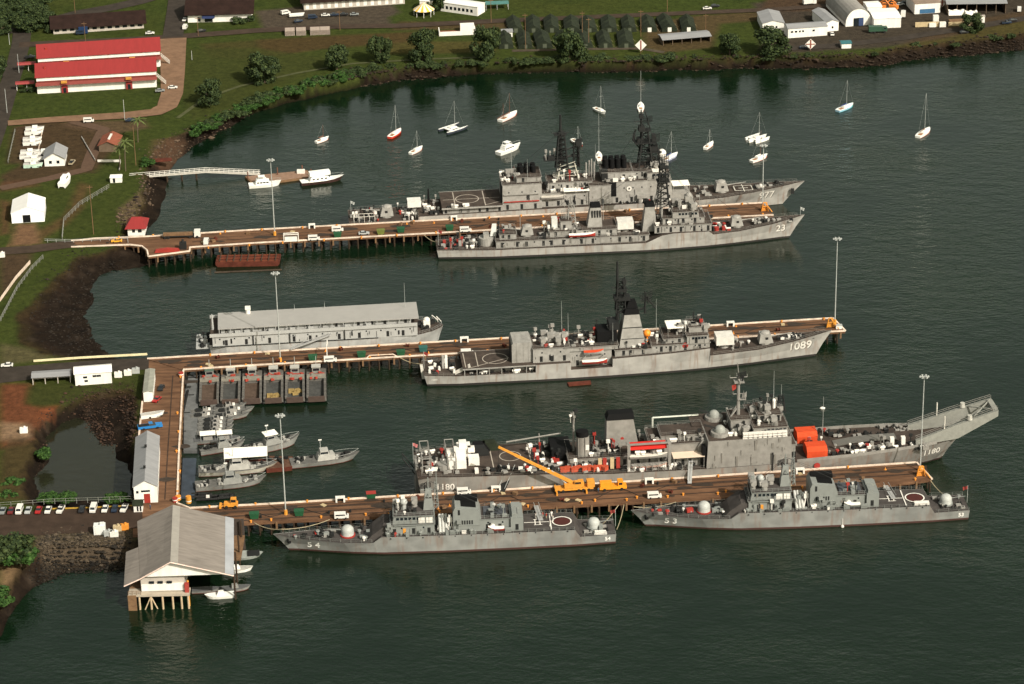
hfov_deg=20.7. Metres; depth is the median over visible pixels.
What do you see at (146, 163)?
bush
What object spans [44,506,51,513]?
parked car
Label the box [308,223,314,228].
utility riser
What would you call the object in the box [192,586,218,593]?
skiff
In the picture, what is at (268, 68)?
tree
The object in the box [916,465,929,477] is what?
fender gantry
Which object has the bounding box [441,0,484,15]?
white row building
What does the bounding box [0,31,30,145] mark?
road
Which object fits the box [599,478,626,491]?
orange truck
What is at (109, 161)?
fence
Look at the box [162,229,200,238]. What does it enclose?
flatbed truck
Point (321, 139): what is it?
sailboat
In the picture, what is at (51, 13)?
tree
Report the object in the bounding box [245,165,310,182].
yacht float
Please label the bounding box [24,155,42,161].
stored boat
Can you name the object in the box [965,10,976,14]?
tarp stack
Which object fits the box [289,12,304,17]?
van
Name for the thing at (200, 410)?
river boat
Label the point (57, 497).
bush
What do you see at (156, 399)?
parked car
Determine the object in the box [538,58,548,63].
bush
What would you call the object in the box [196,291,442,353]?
barracks ship
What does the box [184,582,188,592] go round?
red door
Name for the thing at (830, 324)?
fender gantry
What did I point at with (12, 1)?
tree
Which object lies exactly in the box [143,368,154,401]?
pier office
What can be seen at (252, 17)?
bush
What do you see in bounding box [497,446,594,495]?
mobile crane
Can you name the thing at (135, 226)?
gatehouse
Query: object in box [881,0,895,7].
excavator
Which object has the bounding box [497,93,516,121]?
sailboat
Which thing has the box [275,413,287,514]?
light mast
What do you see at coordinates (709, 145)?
sailboat
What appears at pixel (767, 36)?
tree
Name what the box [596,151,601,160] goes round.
sailboat
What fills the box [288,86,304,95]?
bush
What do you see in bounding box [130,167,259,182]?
footbridge
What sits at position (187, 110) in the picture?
footpath
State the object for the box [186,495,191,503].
drum
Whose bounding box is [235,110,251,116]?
bush
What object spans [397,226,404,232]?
skip
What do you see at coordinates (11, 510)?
parked car
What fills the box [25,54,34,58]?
parked pickup
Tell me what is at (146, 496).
door
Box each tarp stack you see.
[948,9,964,15]
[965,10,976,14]
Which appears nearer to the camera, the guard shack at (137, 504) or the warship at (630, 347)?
the guard shack at (137, 504)
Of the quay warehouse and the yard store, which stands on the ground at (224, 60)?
the yard store
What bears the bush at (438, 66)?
on the ground at (224, 60)
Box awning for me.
[224,446,267,464]
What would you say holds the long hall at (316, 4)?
on the ground at (224, 60)
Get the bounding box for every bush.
[0,489,18,498]
[1,476,25,485]
[19,85,35,92]
[34,446,51,459]
[36,492,56,504]
[42,490,70,502]
[44,24,52,32]
[59,491,76,503]
[102,492,118,503]
[110,491,131,503]
[139,156,155,166]
[188,128,201,136]
[190,121,207,130]
[205,120,223,125]
[210,122,221,129]
[212,113,223,120]
[217,114,226,121]
[221,110,232,118]
[230,110,241,117]
[231,16,245,24]
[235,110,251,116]
[239,105,253,111]
[241,95,265,103]
[242,15,254,22]
[250,103,261,109]
[253,91,263,98]
[260,91,274,99]
[261,91,274,100]
[261,100,269,105]
[262,96,274,102]
[265,91,279,99]
[273,86,285,92]
[283,85,290,91]
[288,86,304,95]
[297,84,306,90]
[299,80,315,86]
[310,75,329,82]
[316,79,330,85]
[326,72,338,78]
[327,79,338,84]
[332,72,347,82]
[348,67,361,74]
[357,68,366,77]
[367,66,378,71]
[368,62,378,67]
[385,63,396,68]
[407,63,413,68]
[415,62,424,67]
[425,63,436,67]
[432,62,443,69]
[466,59,475,65]
[475,61,488,66]
[507,57,519,61]
[517,60,538,65]
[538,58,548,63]
[542,58,553,63]
[545,56,555,62]
[556,57,566,63]
[592,55,604,61]
[594,52,610,59]
[627,56,642,60]
[637,54,651,57]
[651,55,666,62]
[654,54,663,60]
[663,55,674,60]
[667,51,675,57]
[760,57,775,60]
[804,52,814,57]
[909,41,920,46]
[991,36,1003,40]
[1007,33,1015,38]
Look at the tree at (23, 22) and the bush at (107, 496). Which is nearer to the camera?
the bush at (107, 496)
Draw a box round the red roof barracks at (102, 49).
[17,37,169,70]
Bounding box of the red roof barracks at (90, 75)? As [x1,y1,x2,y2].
[15,57,165,93]
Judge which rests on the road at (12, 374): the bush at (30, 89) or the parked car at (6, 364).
the parked car at (6, 364)
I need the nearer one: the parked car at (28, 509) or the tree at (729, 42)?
the parked car at (28, 509)
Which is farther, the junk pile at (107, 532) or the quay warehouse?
the quay warehouse
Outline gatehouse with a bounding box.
[125,217,148,235]
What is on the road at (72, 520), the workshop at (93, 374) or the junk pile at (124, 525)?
the junk pile at (124, 525)
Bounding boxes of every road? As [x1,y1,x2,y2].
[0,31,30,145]
[0,121,109,189]
[0,240,73,253]
[0,358,148,382]
[0,506,142,535]
[4,0,153,33]
[8,38,186,124]
[19,4,825,46]
[163,0,185,36]
[784,16,1023,49]
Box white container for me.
[93,522,105,534]
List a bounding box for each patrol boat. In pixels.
[195,462,265,491]
[198,436,244,455]
[198,448,276,476]
[240,425,298,451]
[289,439,358,468]
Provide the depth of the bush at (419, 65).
1180.25 m
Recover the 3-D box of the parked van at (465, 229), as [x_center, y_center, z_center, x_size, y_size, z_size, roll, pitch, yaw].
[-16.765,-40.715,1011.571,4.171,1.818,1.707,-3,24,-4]
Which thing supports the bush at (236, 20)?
on the ground at (224, 60)
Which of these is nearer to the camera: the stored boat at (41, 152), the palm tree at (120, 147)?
the palm tree at (120, 147)
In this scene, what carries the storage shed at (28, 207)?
on the ground at (224, 60)
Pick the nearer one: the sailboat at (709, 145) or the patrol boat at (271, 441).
the patrol boat at (271, 441)
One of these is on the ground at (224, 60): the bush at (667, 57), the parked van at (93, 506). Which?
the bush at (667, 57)
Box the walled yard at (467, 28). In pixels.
[438,23,474,35]
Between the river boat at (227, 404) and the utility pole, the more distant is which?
the utility pole
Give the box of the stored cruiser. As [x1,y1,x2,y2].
[57,173,70,187]
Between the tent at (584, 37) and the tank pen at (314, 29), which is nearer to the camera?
the tent at (584, 37)
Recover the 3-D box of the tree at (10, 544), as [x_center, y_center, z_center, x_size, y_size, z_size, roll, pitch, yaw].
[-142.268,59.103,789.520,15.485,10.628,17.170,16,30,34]
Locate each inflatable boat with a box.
[191,492,211,497]
[196,494,223,500]
[210,493,234,499]
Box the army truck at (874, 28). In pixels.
[868,25,886,32]
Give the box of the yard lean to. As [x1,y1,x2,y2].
[863,1,882,10]
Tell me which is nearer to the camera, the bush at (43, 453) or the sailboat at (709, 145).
the bush at (43, 453)
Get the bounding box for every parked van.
[15,503,23,513]
[76,30,84,34]
[83,117,93,122]
[89,502,96,512]
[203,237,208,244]
[280,9,290,14]
[308,14,317,18]
[308,234,319,240]
[324,355,336,362]
[332,226,342,231]
[334,511,348,519]
[457,487,470,493]
[460,226,470,232]
[461,348,472,351]
[647,491,661,498]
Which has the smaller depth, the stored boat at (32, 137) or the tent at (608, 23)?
the stored boat at (32, 137)
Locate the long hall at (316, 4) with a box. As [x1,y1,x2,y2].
[300,0,404,9]
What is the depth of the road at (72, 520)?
814.00 m
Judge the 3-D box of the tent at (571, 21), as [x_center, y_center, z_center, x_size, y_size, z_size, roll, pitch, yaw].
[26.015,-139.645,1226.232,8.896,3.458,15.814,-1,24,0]
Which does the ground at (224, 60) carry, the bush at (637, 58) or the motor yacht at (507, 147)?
the bush at (637, 58)
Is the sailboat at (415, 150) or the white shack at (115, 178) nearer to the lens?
the white shack at (115, 178)
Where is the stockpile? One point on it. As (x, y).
(935, 22)
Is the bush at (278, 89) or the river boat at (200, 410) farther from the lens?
the bush at (278, 89)
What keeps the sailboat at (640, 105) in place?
on the water
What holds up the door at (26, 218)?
in the storage shed at (28, 207)
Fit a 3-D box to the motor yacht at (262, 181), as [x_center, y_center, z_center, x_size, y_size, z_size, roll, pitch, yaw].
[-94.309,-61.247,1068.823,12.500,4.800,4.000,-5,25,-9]
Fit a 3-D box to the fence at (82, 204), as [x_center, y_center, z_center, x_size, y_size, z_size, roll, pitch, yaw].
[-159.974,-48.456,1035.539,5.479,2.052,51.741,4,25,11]
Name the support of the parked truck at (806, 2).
on the road at (258, 30)
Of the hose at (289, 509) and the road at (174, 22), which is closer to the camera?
the hose at (289, 509)
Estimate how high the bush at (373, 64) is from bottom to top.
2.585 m
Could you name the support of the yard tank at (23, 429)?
on the ground at (224, 60)
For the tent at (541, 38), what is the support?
on the ground at (224, 60)
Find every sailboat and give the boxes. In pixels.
[315,136,328,143]
[387,114,400,138]
[408,143,421,154]
[438,102,467,134]
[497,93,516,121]
[593,105,605,113]
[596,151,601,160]
[637,102,643,111]
[665,137,677,160]
[703,135,712,149]
[745,112,769,143]
[749,138,766,162]
[835,101,852,112]
[915,94,929,138]
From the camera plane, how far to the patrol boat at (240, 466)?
848.48 m
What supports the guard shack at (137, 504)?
on the ground at (224, 60)
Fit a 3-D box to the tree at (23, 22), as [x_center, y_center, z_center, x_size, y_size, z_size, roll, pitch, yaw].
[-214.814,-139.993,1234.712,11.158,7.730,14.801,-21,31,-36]
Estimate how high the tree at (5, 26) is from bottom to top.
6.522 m
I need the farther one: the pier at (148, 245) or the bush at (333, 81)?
the bush at (333, 81)
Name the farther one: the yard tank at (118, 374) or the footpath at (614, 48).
the footpath at (614, 48)
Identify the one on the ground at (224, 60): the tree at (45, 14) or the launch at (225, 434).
the tree at (45, 14)
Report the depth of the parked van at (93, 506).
817.93 m
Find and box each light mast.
[266,158,275,235]
[271,271,281,361]
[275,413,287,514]
[759,144,767,208]
[833,237,841,323]
[919,374,928,469]
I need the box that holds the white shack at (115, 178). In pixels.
[110,174,122,182]
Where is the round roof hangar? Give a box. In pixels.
[826,0,871,26]
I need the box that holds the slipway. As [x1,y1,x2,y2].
[155,158,171,161]
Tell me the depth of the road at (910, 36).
1204.73 m
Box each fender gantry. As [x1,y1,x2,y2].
[761,202,771,211]
[826,318,838,328]
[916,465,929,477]
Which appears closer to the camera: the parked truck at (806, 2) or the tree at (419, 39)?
the tree at (419, 39)
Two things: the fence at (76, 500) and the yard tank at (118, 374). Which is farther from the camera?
the yard tank at (118, 374)
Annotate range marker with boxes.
[635,40,645,52]
[805,39,815,50]
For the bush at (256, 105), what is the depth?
1140.09 m
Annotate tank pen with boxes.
[285,27,294,35]
[296,27,305,35]
[310,27,319,34]
[320,26,329,34]
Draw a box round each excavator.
[880,0,899,10]
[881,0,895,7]
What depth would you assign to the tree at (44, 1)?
1259.41 m
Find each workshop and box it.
[73,364,111,385]
[906,0,940,13]
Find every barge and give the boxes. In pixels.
[215,253,280,266]
[265,455,292,472]
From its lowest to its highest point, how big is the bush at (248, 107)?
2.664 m
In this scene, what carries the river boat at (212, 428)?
on the water
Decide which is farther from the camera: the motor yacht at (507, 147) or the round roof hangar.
the round roof hangar
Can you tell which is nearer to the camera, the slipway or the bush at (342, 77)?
the slipway
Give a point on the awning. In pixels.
(245, 452)
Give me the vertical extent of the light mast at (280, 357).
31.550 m
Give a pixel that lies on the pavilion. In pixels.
(423, 7)
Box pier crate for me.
[179,239,186,249]
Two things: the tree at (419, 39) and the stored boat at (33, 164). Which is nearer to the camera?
the stored boat at (33, 164)
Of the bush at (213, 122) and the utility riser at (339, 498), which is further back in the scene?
the bush at (213, 122)
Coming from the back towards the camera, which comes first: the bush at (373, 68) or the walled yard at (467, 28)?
the walled yard at (467, 28)
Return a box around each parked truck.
[802,0,816,4]
[901,10,905,17]
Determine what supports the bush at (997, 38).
on the ground at (224, 60)
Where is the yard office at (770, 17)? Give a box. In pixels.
[757,9,784,30]
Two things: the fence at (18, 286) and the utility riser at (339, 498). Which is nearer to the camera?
the utility riser at (339, 498)
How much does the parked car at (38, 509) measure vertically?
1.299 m
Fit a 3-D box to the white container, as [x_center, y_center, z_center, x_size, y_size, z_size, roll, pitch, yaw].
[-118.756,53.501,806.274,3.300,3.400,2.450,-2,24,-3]
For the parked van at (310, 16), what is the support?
on the ground at (224, 60)
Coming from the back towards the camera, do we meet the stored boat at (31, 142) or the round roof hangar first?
the round roof hangar
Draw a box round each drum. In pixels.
[172,496,177,502]
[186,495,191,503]
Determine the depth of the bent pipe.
913.73 m
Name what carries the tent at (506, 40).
on the ground at (224, 60)
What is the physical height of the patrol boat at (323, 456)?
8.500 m
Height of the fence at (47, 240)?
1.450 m
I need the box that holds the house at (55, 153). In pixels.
[42,142,67,165]
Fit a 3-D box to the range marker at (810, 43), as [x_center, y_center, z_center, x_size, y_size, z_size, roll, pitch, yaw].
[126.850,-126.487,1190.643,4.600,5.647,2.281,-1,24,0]
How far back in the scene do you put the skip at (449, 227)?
1012.57 m
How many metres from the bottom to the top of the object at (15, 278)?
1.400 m
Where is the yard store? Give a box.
[784,21,827,37]
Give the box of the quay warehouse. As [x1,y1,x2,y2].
[132,430,159,502]
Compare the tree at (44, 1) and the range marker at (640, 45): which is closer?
the range marker at (640, 45)
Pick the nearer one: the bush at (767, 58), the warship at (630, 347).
the warship at (630, 347)
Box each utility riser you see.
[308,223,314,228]
[335,495,344,502]
[460,336,468,341]
[491,485,500,491]
[645,477,653,483]
[726,321,734,326]
[795,467,804,473]
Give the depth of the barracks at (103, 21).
1235.03 m
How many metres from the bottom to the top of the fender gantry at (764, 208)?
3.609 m
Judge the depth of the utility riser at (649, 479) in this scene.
828.05 m
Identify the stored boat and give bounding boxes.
[19,152,38,158]
[20,148,38,153]
[23,135,41,140]
[23,139,41,145]
[23,161,42,167]
[24,128,42,134]
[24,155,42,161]
[25,125,43,129]
[34,148,44,155]
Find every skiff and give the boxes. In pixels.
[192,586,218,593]
[205,590,233,598]
[219,583,250,591]
[234,564,252,572]
[241,550,262,559]
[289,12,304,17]
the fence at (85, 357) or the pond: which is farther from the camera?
the fence at (85, 357)
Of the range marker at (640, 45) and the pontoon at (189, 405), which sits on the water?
the pontoon at (189, 405)
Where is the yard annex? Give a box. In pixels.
[867,8,901,27]
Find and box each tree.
[0,2,11,17]
[0,8,20,23]
[0,18,11,34]
[0,55,7,77]
[0,531,35,564]
[0,585,14,606]
[1,547,39,566]
[6,0,22,5]
[7,1,32,16]
[10,14,40,32]
[20,0,36,9]
[21,3,49,15]
[29,9,49,27]
[30,0,52,7]
[31,11,56,26]
[112,145,128,169]
[117,138,133,170]
[131,116,146,139]
[194,78,221,106]
[243,51,281,85]
[324,43,349,69]
[365,34,392,63]
[406,27,436,61]
[426,0,444,12]
[469,24,500,61]
[551,28,588,59]
[718,32,740,54]
[753,25,792,57]
[959,12,985,33]
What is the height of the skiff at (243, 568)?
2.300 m
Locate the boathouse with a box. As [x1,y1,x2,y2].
[124,505,245,610]
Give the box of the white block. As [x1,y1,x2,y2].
[419,0,432,11]
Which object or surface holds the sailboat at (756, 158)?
on the water
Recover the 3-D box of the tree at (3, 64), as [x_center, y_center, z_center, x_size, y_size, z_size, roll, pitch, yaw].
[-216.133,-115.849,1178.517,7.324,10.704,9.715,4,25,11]
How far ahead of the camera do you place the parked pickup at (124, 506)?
818.36 m
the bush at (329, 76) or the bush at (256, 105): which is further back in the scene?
the bush at (329, 76)
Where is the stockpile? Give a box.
[915,14,963,26]
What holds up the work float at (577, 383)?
on the water
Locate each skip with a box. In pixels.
[249,511,258,519]
[294,508,303,516]
[308,354,316,360]
[333,231,340,237]
[357,350,365,357]
[366,490,375,498]
[377,228,384,234]
[396,349,404,355]
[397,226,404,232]
[418,345,427,351]
[445,224,453,230]
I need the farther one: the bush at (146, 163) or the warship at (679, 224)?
the bush at (146, 163)
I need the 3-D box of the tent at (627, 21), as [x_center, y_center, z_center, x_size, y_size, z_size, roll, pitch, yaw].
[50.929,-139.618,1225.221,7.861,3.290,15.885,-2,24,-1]
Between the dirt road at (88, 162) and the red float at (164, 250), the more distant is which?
the dirt road at (88, 162)
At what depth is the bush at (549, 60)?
1182.90 m
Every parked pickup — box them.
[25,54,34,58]
[56,505,64,513]
[120,503,128,511]
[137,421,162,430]
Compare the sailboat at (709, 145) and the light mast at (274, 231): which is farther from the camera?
the sailboat at (709, 145)
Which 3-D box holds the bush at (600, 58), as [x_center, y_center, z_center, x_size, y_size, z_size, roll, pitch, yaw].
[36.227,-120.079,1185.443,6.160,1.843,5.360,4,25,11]
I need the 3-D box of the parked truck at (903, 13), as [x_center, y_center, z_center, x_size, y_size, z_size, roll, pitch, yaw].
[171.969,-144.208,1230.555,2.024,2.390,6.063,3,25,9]
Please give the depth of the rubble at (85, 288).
962.38 m
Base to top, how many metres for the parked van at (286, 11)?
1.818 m
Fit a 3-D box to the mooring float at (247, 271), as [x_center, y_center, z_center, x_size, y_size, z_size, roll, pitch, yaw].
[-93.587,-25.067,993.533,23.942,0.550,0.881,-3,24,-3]
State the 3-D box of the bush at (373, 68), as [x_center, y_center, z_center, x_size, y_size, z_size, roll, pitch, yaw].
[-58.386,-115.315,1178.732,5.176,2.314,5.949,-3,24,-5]
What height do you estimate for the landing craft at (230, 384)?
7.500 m
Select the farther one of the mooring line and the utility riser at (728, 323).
the utility riser at (728, 323)
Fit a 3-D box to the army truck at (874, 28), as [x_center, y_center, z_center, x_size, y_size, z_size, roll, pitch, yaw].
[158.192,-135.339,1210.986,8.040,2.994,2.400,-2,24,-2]
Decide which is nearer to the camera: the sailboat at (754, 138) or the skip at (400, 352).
the skip at (400, 352)
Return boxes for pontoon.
[181,458,196,498]
[183,374,198,452]
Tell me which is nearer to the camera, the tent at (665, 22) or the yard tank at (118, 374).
the yard tank at (118, 374)
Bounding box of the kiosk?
[501,29,512,36]
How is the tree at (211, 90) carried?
on the ground at (224, 60)
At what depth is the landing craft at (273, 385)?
903.08 m
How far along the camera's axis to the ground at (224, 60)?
1143.10 m
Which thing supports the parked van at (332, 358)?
on the pier at (348, 355)
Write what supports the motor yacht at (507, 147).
on the water
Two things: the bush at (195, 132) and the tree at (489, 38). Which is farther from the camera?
the tree at (489, 38)
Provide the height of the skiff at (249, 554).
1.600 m
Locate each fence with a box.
[0,256,42,320]
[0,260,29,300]
[0,496,132,504]
[33,353,146,361]
[45,237,125,242]
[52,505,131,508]
[62,184,108,238]
[97,160,120,168]
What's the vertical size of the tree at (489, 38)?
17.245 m
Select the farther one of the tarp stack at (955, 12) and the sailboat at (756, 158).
the tarp stack at (955, 12)
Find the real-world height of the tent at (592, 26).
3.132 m
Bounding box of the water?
[0,50,1023,683]
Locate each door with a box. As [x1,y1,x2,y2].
[22,215,30,222]
[144,494,150,502]
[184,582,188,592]
[853,17,863,25]
[919,8,934,13]
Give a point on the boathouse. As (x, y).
(177, 545)
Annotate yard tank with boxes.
[0,251,4,257]
[19,426,27,433]
[114,370,121,377]
[124,368,131,375]
[132,366,139,373]
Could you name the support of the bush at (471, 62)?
on the ground at (224, 60)
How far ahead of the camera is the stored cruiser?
1060.30 m
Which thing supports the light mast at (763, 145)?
on the pier at (148, 245)
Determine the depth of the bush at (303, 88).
1156.82 m
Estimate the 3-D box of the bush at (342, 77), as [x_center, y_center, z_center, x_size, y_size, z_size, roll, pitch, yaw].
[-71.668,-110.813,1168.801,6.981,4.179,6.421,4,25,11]
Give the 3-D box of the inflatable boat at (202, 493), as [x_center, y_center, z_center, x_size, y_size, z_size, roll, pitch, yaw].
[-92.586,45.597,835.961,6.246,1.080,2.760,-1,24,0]
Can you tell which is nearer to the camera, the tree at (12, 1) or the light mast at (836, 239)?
the light mast at (836, 239)
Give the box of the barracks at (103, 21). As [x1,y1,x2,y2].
[49,10,146,33]
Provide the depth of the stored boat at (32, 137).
1105.86 m
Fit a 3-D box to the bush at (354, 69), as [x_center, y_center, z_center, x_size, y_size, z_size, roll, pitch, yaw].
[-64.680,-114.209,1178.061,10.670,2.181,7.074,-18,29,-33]
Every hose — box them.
[259,507,330,516]
[397,345,463,351]
[597,485,668,497]
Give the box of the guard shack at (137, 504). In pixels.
[132,499,143,511]
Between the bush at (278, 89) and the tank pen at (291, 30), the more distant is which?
the tank pen at (291, 30)
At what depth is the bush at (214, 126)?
1118.79 m
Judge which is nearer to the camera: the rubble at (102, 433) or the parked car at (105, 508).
the parked car at (105, 508)
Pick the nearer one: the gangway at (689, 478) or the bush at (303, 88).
the gangway at (689, 478)
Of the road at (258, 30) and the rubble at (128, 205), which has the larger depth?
the road at (258, 30)
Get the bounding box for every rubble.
[25,221,125,360]
[25,378,139,491]
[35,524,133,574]
[114,107,244,226]
[348,32,1023,86]
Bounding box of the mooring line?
[282,519,329,529]
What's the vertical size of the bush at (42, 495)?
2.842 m
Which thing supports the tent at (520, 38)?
on the ground at (224, 60)
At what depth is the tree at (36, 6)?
1249.84 m
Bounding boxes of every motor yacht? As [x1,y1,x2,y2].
[248,175,280,188]
[299,169,343,185]
[495,140,519,155]
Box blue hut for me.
[839,40,851,48]
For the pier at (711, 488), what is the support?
in the water
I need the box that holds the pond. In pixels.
[33,418,131,501]
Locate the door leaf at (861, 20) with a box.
[859,18,863,25]
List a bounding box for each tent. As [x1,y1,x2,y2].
[499,30,513,48]
[505,14,522,32]
[515,29,534,48]
[525,14,540,32]
[532,28,552,48]
[543,13,559,32]
[563,14,579,32]
[574,29,592,47]
[579,14,598,31]
[595,29,612,47]
[600,14,618,31]
[615,28,635,47]
[620,14,636,31]
[638,14,656,31]
[656,12,676,31]
[679,14,695,31]
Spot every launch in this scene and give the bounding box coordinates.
[194,430,218,444]
[211,429,239,443]
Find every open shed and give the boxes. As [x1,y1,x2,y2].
[31,369,71,383]
[657,30,711,45]
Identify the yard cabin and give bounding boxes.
[812,7,839,31]
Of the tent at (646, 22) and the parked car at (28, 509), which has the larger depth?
the tent at (646, 22)
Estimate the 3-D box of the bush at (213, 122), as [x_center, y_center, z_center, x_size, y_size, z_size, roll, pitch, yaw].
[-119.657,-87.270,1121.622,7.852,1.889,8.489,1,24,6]
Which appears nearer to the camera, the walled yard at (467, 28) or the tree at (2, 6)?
the walled yard at (467, 28)
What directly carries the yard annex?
on the ground at (224, 60)
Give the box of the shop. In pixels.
[97,131,122,151]
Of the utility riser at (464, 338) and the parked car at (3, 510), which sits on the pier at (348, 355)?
the utility riser at (464, 338)
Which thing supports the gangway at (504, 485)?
attached to the warship at (760, 436)
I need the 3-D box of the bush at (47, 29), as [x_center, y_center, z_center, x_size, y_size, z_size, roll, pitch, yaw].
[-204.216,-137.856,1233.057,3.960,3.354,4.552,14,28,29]
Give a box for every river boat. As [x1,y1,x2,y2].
[190,411,218,418]
[191,406,218,413]
[196,426,232,436]
[197,418,233,426]
[197,422,233,430]
[198,414,233,422]
[209,410,249,419]
[210,400,245,407]
[211,405,253,413]
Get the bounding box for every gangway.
[499,464,514,491]
[533,502,542,520]
[687,460,692,483]
[883,482,895,498]
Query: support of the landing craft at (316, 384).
in the water
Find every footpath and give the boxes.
[176,57,478,117]
[512,47,664,52]
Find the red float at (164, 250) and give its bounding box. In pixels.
[155,247,179,252]
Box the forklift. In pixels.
[219,497,237,508]
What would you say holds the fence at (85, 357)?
on the ground at (224, 60)
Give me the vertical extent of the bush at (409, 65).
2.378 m
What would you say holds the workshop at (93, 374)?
on the ground at (224, 60)
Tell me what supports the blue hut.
on the ground at (224, 60)
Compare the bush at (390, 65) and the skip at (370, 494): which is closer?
the skip at (370, 494)
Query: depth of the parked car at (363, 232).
1010.44 m
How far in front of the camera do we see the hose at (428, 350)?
919.36 m
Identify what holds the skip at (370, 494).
on the pier at (711, 488)
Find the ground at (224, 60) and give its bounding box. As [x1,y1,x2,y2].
[0,0,1023,636]
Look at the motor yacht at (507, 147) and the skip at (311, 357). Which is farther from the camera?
the motor yacht at (507, 147)
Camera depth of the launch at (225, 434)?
868.48 m
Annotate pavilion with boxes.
[413,2,433,17]
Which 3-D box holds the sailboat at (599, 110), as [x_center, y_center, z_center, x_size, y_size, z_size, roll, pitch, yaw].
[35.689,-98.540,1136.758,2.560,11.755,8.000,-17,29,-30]
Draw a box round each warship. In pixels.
[273,477,615,553]
[348,109,803,223]
[401,363,998,493]
[420,261,831,385]
[435,145,804,258]
[631,454,969,529]
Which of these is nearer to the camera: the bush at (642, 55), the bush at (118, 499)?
the bush at (118, 499)
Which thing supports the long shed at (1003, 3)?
on the ground at (224, 60)
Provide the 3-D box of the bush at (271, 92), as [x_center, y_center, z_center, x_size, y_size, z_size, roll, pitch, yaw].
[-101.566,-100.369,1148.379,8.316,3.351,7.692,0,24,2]
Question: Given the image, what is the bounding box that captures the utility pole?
[86,185,93,233]
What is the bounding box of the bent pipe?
[366,354,395,357]
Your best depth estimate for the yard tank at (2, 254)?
997.69 m
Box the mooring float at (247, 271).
[214,269,281,272]
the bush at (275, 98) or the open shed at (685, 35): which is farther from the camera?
the open shed at (685, 35)
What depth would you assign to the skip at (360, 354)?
913.50 m
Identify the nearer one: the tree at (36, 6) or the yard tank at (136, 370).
the yard tank at (136, 370)
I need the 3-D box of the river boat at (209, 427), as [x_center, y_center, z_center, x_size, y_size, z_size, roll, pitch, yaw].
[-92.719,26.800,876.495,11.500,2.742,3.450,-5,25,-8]
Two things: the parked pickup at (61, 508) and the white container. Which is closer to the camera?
the white container
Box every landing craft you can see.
[198,369,219,405]
[220,361,241,403]
[241,358,262,403]
[263,357,283,403]
[284,358,305,402]
[306,356,326,401]
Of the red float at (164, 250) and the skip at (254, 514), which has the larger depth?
the red float at (164, 250)
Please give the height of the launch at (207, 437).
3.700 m
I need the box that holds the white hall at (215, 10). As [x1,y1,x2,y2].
[184,0,253,22]
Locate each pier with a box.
[71,202,773,266]
[133,360,197,537]
[147,317,845,378]
[190,461,932,535]
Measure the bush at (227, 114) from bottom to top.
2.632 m
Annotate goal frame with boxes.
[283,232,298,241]
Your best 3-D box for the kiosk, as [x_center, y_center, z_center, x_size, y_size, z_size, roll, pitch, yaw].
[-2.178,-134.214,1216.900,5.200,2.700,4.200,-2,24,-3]
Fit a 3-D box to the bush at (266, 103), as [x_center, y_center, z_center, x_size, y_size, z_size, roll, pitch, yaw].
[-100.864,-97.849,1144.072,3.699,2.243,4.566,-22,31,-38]
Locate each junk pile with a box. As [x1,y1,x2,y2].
[104,529,111,536]
[110,529,118,536]
[113,523,121,530]
[120,522,128,529]
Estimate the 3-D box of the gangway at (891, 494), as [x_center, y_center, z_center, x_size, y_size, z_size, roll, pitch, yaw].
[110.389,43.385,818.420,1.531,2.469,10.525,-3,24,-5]
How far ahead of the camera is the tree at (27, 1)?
1257.85 m
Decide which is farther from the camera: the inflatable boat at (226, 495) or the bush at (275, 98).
the bush at (275, 98)
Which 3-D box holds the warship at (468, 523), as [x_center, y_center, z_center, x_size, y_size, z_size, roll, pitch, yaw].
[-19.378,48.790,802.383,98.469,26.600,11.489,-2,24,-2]
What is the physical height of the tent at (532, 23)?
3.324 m
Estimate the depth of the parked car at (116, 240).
1008.32 m
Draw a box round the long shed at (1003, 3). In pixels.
[944,0,1007,13]
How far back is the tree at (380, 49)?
1183.34 m
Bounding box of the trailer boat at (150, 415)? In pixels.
[140,410,163,418]
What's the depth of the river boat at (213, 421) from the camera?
878.81 m
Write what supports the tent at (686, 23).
on the ground at (224, 60)
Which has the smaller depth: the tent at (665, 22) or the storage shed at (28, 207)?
the storage shed at (28, 207)
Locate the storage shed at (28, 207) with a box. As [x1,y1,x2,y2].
[11,193,45,222]
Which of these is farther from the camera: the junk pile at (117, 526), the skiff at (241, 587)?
the junk pile at (117, 526)
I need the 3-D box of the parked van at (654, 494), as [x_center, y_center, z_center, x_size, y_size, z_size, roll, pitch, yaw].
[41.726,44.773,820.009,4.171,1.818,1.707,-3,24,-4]
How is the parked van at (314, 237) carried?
on the pier at (148, 245)
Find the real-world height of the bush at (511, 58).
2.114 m
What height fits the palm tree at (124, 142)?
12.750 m
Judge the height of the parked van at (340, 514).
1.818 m
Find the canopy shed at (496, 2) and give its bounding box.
[485,0,508,8]
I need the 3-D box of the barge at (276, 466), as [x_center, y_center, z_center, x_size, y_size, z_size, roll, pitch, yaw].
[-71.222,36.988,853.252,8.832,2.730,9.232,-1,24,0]
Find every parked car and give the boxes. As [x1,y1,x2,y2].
[0,507,6,514]
[1,362,12,367]
[7,507,14,513]
[24,506,31,513]
[35,506,42,513]
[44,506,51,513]
[78,505,85,512]
[101,505,108,511]
[111,238,121,242]
[111,505,117,511]
[152,396,161,402]
[155,88,164,91]
[157,384,164,390]
[359,231,368,234]
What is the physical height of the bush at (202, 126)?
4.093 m
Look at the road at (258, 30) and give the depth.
1234.03 m
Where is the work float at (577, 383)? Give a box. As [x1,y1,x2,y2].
[567,380,590,385]

